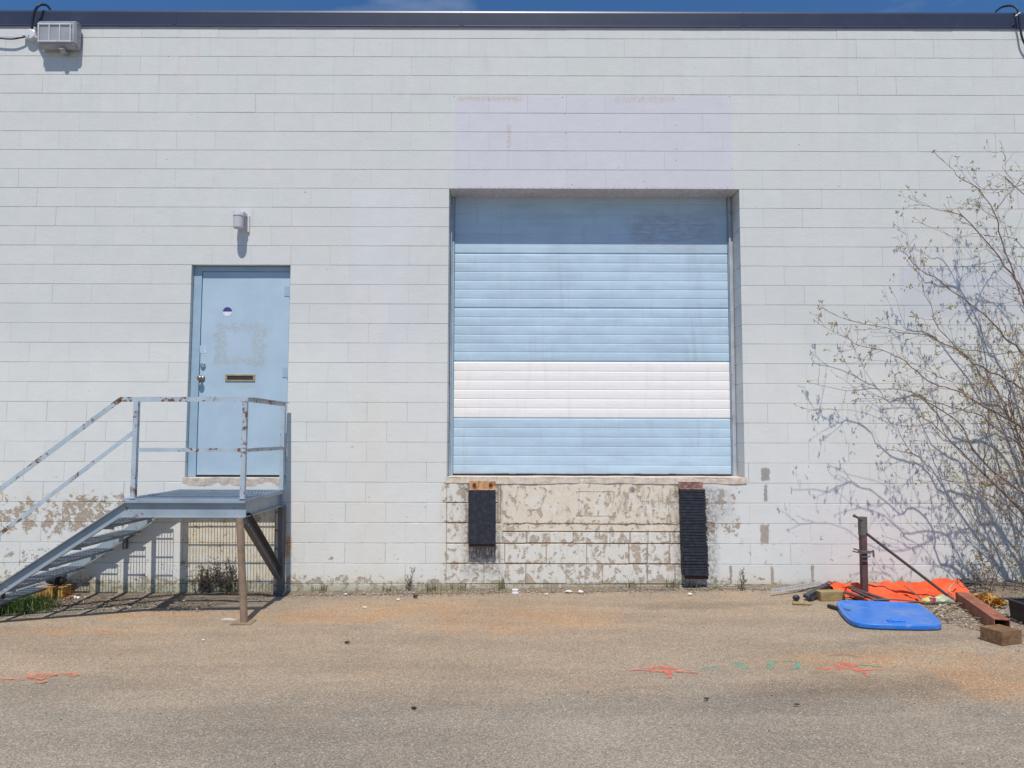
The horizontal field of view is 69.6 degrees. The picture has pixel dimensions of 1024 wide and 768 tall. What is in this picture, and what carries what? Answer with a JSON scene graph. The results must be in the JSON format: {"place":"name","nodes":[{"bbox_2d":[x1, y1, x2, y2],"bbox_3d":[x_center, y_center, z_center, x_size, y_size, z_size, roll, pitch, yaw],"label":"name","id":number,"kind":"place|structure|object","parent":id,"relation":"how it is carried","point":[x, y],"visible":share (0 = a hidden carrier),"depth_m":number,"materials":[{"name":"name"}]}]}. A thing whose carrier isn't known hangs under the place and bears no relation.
{"place":"outdoors","nodes":[
{"label":"outdoors","id":0,"kind":"place"},
{"bbox_2d":[0,589,1023,767],"bbox_3d":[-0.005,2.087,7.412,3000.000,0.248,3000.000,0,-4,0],"label":"asphalt yard","id":1,"kind":"structure","parent":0,"point":[354,702],"depth_m":4.61,"materials":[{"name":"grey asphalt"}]},
{"bbox_2d":[0,594,4,615],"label":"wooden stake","id":2,"kind":"object","parent":1,"relation":"on","point":[1,598],"visible":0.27,"depth_m":6.66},
{"bbox_2d":[2,672,74,682],"bbox_3d":[-3.212,1.945,4.877,0.700,0.012,0.284,0,-4,0],"label":"paint marking","id":3,"kind":"object","parent":1,"relation":"on","point":[33,675],"visible":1,"depth_m":4.92,"materials":[{"name":"paint"}]},
{"bbox_2d":[0,397,288,624],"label":"metal staircase","id":4,"kind":"structure","parent":1,"relation":"on","point":[242,505],"depth_m":6.39,"materials":[{"name":"grey metal"}]},
{"bbox_2d":[0,10,1023,593],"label":"warehouse","id":5,"kind":"structure","parent":1,"relation":"on","point":[564,280],"depth_m":7.69,"materials":[{"name":"brick"}]},
{"bbox_2d":[0,36,25,39],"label":"power cable","id":6,"kind":"object","parent":5,"relation":"attached to","point":[13,38],"visible":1,"depth_m":7.76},
{"bbox_2d":[22,27,36,42],"bbox_3d":[-5.048,-3.695,7.776,0.245,0.167,0.090,-1,-4,16],"label":"junction box","id":7,"kind":"object","parent":5,"relation":"attached to","point":[30,35],"visible":0.97,"depth_m":7.75,"materials":[{"name":"white plastic"}]},
{"bbox_2d":[31,3,50,28],"bbox_3d":[-5.005,-3.918,7.864,0.105,0.352,0.237,-1,-4,14],"label":"conduit","id":8,"kind":"object","parent":5,"relation":"attached to","point":[35,10],"visible":0.99,"depth_m":7.76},
{"bbox_2d":[37,21,81,55],"bbox_3d":[-4.761,-3.636,7.737,0.410,0.353,0.146,0,-4,0],"label":"flood light","id":9,"kind":"object","parent":5,"relation":"attached to","point":[63,37],"visible":1,"depth_m":7.69,"materials":[{"name":"grey metal"}]},
{"bbox_2d":[188,266,290,476],"bbox_3d":[-2.816,-0.138,7.639,1.019,2.187,0.157,0,-4,0],"label":"entry door","id":10,"kind":"structure","parent":5,"relation":"in","point":[240,331],"depth_m":7.64,"materials":[{"name":"blue paint"}]},
{"bbox_2d":[233,210,249,231],"bbox_3d":[-2.800,-1.680,7.591,0.137,0.193,0.166,0,-4,0],"label":"wall lamp","id":11,"kind":"object","parent":5,"relation":"attached to","point":[241,219],"visible":1,"depth_m":7.54,"materials":[{"name":"white plastic"}]},
{"bbox_2d":[468,481,495,547],"bbox_3d":[-0.302,1.310,7.416,0.271,0.654,0.098,0,-4,0],"label":"dock bumper","id":12,"kind":"object","parent":5,"relation":"attached to","point":[481,512],"visible":1,"depth_m":7.37,"materials":[{"name":"rubber"}]},
{"bbox_2d":[449,197,736,475],"bbox_3d":[0.857,-0.551,7.873,3.031,3.050,0.110,0,-4,0],"label":"dock door","id":13,"kind":"structure","parent":5,"relation":"in","point":[590,336],"depth_m":7.87,"materials":[{"name":"blue paint"}]},
{"bbox_2d":[678,482,708,578],"bbox_3d":[1.827,1.470,7.402,0.276,0.960,0.103,0,-4,0],"label":"dock bumper","id":14,"kind":"object","parent":5,"relation":"attached to","point":[693,530],"visible":1,"depth_m":7.36,"materials":[{"name":"rubber"}]},
{"bbox_2d":[995,5,1023,43],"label":"roof cable","id":15,"kind":"object","parent":5,"relation":"attached to","point":[1019,21],"visible":1,"depth_m":7.77,"materials":[{"name":"black rubber"}]},
{"bbox_2d":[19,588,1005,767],"bbox_3d":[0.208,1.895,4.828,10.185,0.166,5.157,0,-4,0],"label":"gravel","id":16,"kind":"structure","parent":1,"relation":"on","point":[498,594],"depth_m":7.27,"materials":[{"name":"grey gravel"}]},
{"bbox_2d":[512,589,518,594],"bbox_3d":[0.032,2.049,7.263,0.067,0.045,0.067,0,-4,0],"label":"bottle cap","id":17,"kind":"object","parent":1,"relation":"on","point":[515,592],"visible":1,"depth_m":7.24,"materials":[{"name":"white plastic"}]},
{"bbox_2d":[634,665,697,677],"bbox_3d":[0.991,1.891,4.858,0.469,0.009,0.272,-3,-5,34],"label":"paint marking","id":18,"kind":"object","parent":1,"relation":"on","point":[664,670],"visible":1,"depth_m":4.86,"materials":[{"name":"paint"}]},
{"bbox_2d":[703,662,748,668],"bbox_3d":[1.427,1.892,4.950,0.357,0.006,0.202,0,-4,0],"label":"paint marking","id":19,"kind":"object","parent":1,"relation":"on","point":[734,666],"visible":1,"depth_m":4.92,"materials":[{"name":"green paint"}]},
{"bbox_2d":[739,567,746,590],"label":"dead weed","id":20,"kind":"object","parent":1,"relation":"on","point":[743,575],"visible":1,"depth_m":7.31,"materials":[{"name":"brown plant"}]},
{"bbox_2d":[766,660,800,668],"bbox_3d":[1.818,1.886,4.944,0.318,0.005,0.238,0,-4,0],"label":"paint marking","id":21,"kind":"object","parent":1,"relation":"on","point":[798,663],"visible":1,"depth_m":4.97,"materials":[{"name":"green paint"}]},
{"bbox_2d":[771,581,820,593],"bbox_3d":[2.773,1.982,7.185,0.669,0.064,0.025,2,-4,-26],"label":"perforated strip","id":22,"kind":"object","parent":1,"relation":"on","point":[801,587],"visible":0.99,"depth_m":7.17,"materials":[{"name":"grey metal"}]},
{"bbox_2d":[792,595,799,600],"bbox_3d":[2.636,1.983,6.827,0.068,0.054,0.041,0,-4,0],"label":"round cap","id":23,"kind":"object","parent":1,"relation":"on","point":[796,597],"visible":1,"depth_m":6.81,"materials":[{"name":"black plastic"}]},
{"bbox_2d":[792,602,811,604],"bbox_3d":[2.632,1.993,6.683,0.160,0.012,0.050,0,-4,7],"label":"wood splinter","id":24,"kind":"object","parent":1,"relation":"on","point":[801,603],"visible":1,"depth_m":6.66,"materials":[{"name":"beige wood"}]},
{"bbox_2d":[803,581,834,600],"bbox_3d":[2.935,1.967,7.011,0.607,0.114,0.095,4,-6,-44],"label":"gutter piece","id":25,"kind":"object","parent":1,"relation":"on","point":[810,595],"visible":0.68,"depth_m":6.93,"materials":[{"name":"grey metal"}]},
{"bbox_2d":[815,589,844,600],"bbox_3d":[2.967,1.969,6.863,0.241,0.084,0.100,1,-4,-7],"label":"timber block","id":26,"kind":"object","parent":1,"relation":"on","point":[831,595],"depth_m":6.82,"materials":[{"name":"beige wood"}]},
{"bbox_2d":[816,662,882,675],"bbox_3d":[2.231,1.876,4.867,0.436,0.007,0.286,-2,-5,32],"label":"paint marking","id":27,"kind":"object","parent":1,"relation":"on","point":[840,665],"visible":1,"depth_m":4.86,"materials":[{"name":"paint"}]},
{"bbox_2d":[827,600,941,629],"bbox_3d":[3.137,1.937,6.194,0.783,0.053,0.861,-1,-4,10],"label":"storage lid","id":28,"kind":"object","parent":1,"relation":"on","point":[885,615],"visible":1,"depth_m":6.12,"materials":[{"name":"blue plastic"}]},
{"bbox_2d":[870,599,921,602],"bbox_3d":[3.416,1.928,6.552,0.408,0.033,0.015,-1,-4,21],"label":"stick","id":29,"kind":"object","parent":1,"relation":"on","point":[899,600],"visible":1,"depth_m":6.53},
{"bbox_2d":[852,514,955,600],"bbox_3d":[3.592,1.608,6.791,0.867,0.792,0.129,-1,-4,10],"label":"steel post","id":30,"kind":"object","parent":1,"relation":"on","point":[862,550],"visible":0.98,"depth_m":6.83,"materials":[{"name":"brown metal"}]},
{"bbox_2d":[921,594,954,604],"bbox_3d":[3.835,1.950,6.621,0.300,0.112,0.110,0,-4,0],"label":"plastic bag","id":31,"kind":"object","parent":1,"relation":"on","point":[933,598],"visible":0.71,"depth_m":6.59,"materials":[{"name":"multicoloured plastic"}]},
{"bbox_2d":[931,603,951,612],"bbox_3d":[3.716,1.931,6.370,0.475,0.033,0.015,4,-5,-41],"label":"stick","id":32,"kind":"object","parent":1,"relation":"on","point":[935,609],"visible":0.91,"depth_m":6.34,"materials":[{"name":"wood"}]},
{"bbox_2d":[922,601,963,604],"bbox_3d":[3.794,1.925,6.466,0.354,0.030,0.014,-1,-4,15],"label":"stick","id":33,"kind":"object","parent":1,"relation":"on","point":[942,602],"visible":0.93,"depth_m":6.47,"materials":[{"name":"brown wood"}]},
{"bbox_2d":[935,604,960,615],"bbox_3d":[3.717,1.921,6.273,0.566,0.030,0.011,4,-5,-41],"label":"stick","id":34,"kind":"object","parent":1,"relation":"on","point":[947,609],"visible":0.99,"depth_m":6.25,"materials":[{"name":"wood"}]},
{"bbox_2d":[955,592,1009,626],"bbox_3d":[3.916,1.899,6.147,0.110,0.114,1.007,-1,-4,16],"label":"square tube","id":35,"kind":"object","parent":1,"relation":"on","point":[977,607],"visible":0.68,"depth_m":6.06,"materials":[{"name":"red metal"}]},
{"bbox_2d":[974,592,995,601],"bbox_3d":[4.259,1.928,6.641,0.227,0.102,0.158,0,-4,0],"label":"leaf heap","id":36,"kind":"object","parent":1,"relation":"on","point":[984,596],"visible":0.77,"depth_m":6.62,"materials":[{"name":"yellow plant"}]},
{"bbox_2d":[985,595,1008,606],"bbox_3d":[4.243,1.909,6.458,0.188,0.119,0.153,2,-4,-22],"label":"leaf heap","id":37,"kind":"object","parent":1,"relation":"on","point":[996,601],"visible":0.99,"depth_m":6.44,"materials":[{"name":"plant"}]},
{"bbox_2d":[980,624,1021,645],"bbox_3d":[3.613,1.854,5.441,0.190,0.100,0.180,1,-4,-17],"label":"timber block","id":38,"kind":"object","parent":1,"relation":"on","point":[1000,634],"depth_m":5.38,"materials":[{"name":"brown wood"}]},
{"bbox_2d":[1004,598,1023,622],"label":"plastic tub","id":39,"kind":"object","parent":1,"relation":"on","point":[1016,606],"visible":1,"depth_m":5.99,"materials":[{"name":"black plastic"}]},
{"bbox_2d":[0,0,1023,12],"label":"sky","id":40,"kind":"structure","parent":0,"point":[957,6],"materials":[{"name":"blue"}]},
{"bbox_2d":[7,581,1023,608],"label":"soil verge","id":41,"kind":"structure","parent":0,"point":[215,598],"depth_m":7.31,"materials":[{"name":"brown soil"}]},
{"bbox_2d":[0,589,64,615],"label":"weed","id":42,"kind":"object","parent":41,"relation":"on","point":[26,605],"visible":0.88,"depth_m":6.76,"materials":[{"name":"green plant"}]},
{"bbox_2d":[30,592,72,607],"bbox_3d":[-4.493,2.034,6.934,0.642,0.154,0.361,0,-4,0],"label":"weed","id":43,"kind":"object","parent":41,"relation":"on","point":[44,600],"visible":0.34,"depth_m":6.98,"materials":[{"name":"green plant"}]},
{"bbox_2d":[34,584,80,599],"bbox_3d":[-4.515,2.058,7.258,0.420,0.140,0.190,0,-4,0],"label":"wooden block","id":44,"kind":"object","parent":41,"relation":"on","point":[63,590],"visible":0.66,"depth_m":7.18,"materials":[{"name":"yellow wood"}]},
{"bbox_2d":[46,576,66,585],"bbox_3d":[-4.484,1.936,7.242,0.210,0.096,0.075,0,-4,0],"label":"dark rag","id":45,"kind":"object","parent":44,"relation":"on","point":[60,580],"visible":0.79,"depth_m":7.21,"materials":[{"name":"black fabric"}]},
{"bbox_2d":[187,560,222,593],"bbox_3d":[-3.066,1.945,7.374,0.364,0.358,0.157,0,-4,0],"label":"dead weed","id":46,"kind":"object","parent":41,"relation":"on","point":[206,582],"visible":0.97,"depth_m":7.36,"materials":[{"name":"brown plant"}]},
{"bbox_2d":[209,557,238,592],"bbox_3d":[-2.862,1.927,7.378,0.347,0.389,0.188,1,-4,-12],"label":"dead weed","id":47,"kind":"object","parent":41,"relation":"on","point":[222,583],"visible":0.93,"depth_m":7.38,"materials":[{"name":"brown plant"}]},
{"bbox_2d":[307,583,328,593],"bbox_3d":[-1.925,2.050,7.368,0.247,0.118,0.078,0,-4,0],"label":"weed","id":48,"kind":"object","parent":41,"relation":"on","point":[323,589],"visible":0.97,"depth_m":7.38,"materials":[{"name":"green plant"}]},
{"bbox_2d":[405,567,414,590],"bbox_3d":[-1.028,1.968,7.408,0.107,0.265,0.095,0,-4,0],"label":"dead weed","id":49,"kind":"object","parent":41,"relation":"on","point":[408,584],"visible":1,"depth_m":7.39,"materials":[{"name":"brown plant"}]},
{"bbox_2d":[421,583,435,592],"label":"weed","id":50,"kind":"object","parent":41,"relation":"on","point":[434,588],"visible":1,"depth_m":7.39,"materials":[{"name":"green plant"}]},
{"bbox_2d":[429,583,460,592],"bbox_3d":[-0.645,2.036,7.335,0.468,0.108,0.146,0,-4,0],"label":"weed","id":51,"kind":"object","parent":41,"relation":"on","point":[444,591],"visible":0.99,"depth_m":7.36,"materials":[{"name":"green plant"}]},
{"bbox_2d":[452,580,467,591],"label":"weed","id":52,"kind":"object","parent":41,"relation":"on","point":[464,590],"visible":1,"depth_m":7.37,"materials":[{"name":"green plant"}]},
{"bbox_2d":[494,576,504,590],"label":"weed","id":53,"kind":"object","parent":41,"relation":"on","point":[500,586],"visible":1,"depth_m":7.39,"materials":[{"name":"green plant"}]},
{"bbox_2d":[58,596,1023,640],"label":"leaf litter","id":54,"kind":"object","parent":41,"relation":"on","point":[925,606],"visible":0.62,"depth_m":6.48,"materials":[{"name":"brown plant"}]},
{"bbox_2d":[940,617,981,619],"bbox_3d":[3.646,1.895,5.948,0.365,0.027,0.010,0,-4,0],"label":"stick","id":55,"kind":"object","parent":54,"relation":"on","point":[961,617],"visible":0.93,"depth_m":5.94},
{"bbox_2d":[619,577,640,589],"bbox_3d":[1.184,1.988,7.362,0.281,0.161,0.092,0,-4,0],"label":"weed","id":56,"kind":"object","parent":41,"relation":"on","point":[631,584],"visible":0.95,"depth_m":7.38,"materials":[{"name":"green plant"}]},
{"bbox_2d":[666,577,682,588],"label":"weed","id":57,"kind":"object","parent":41,"relation":"on","point":[672,585],"visible":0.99,"depth_m":7.38,"materials":[{"name":"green plant"}]},
{"bbox_2d":[687,580,702,590],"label":"weed","id":58,"kind":"object","parent":41,"relation":"on","point":[693,585],"visible":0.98,"depth_m":7.39,"materials":[{"name":"green plant"}]},
{"bbox_2d":[827,578,980,602],"bbox_3d":[3.780,1.925,6.930,1.456,0.171,0.546,0,-4,0],"label":"orange tarp","id":59,"kind":"object","parent":41,"relation":"on","point":[914,591],"visible":0.84,"depth_m":6.91,"materials":[{"name":"plastic"}]},
{"bbox_2d":[794,139,1023,590],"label":"shrub","id":60,"kind":"object","parent":41,"relation":"on","point":[1019,440],"visible":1,"depth_m":7.13,"materials":[{"name":"brown plant"}]},
{"bbox_2d":[957,566,1023,593],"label":"dead weed","id":61,"kind":"object","parent":41,"relation":"on","point":[990,582],"visible":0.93,"depth_m":6.98,"materials":[{"name":"brown plant"}]},
{"bbox_2d":[969,581,1021,596],"bbox_3d":[4.471,1.943,7.094,1.158,0.132,0.681,2,-5,-27],"label":"weed","id":62,"kind":"object","parent":41,"relation":"on","point":[996,590],"visible":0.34,"depth_m":7.06,"materials":[{"name":"plant"}]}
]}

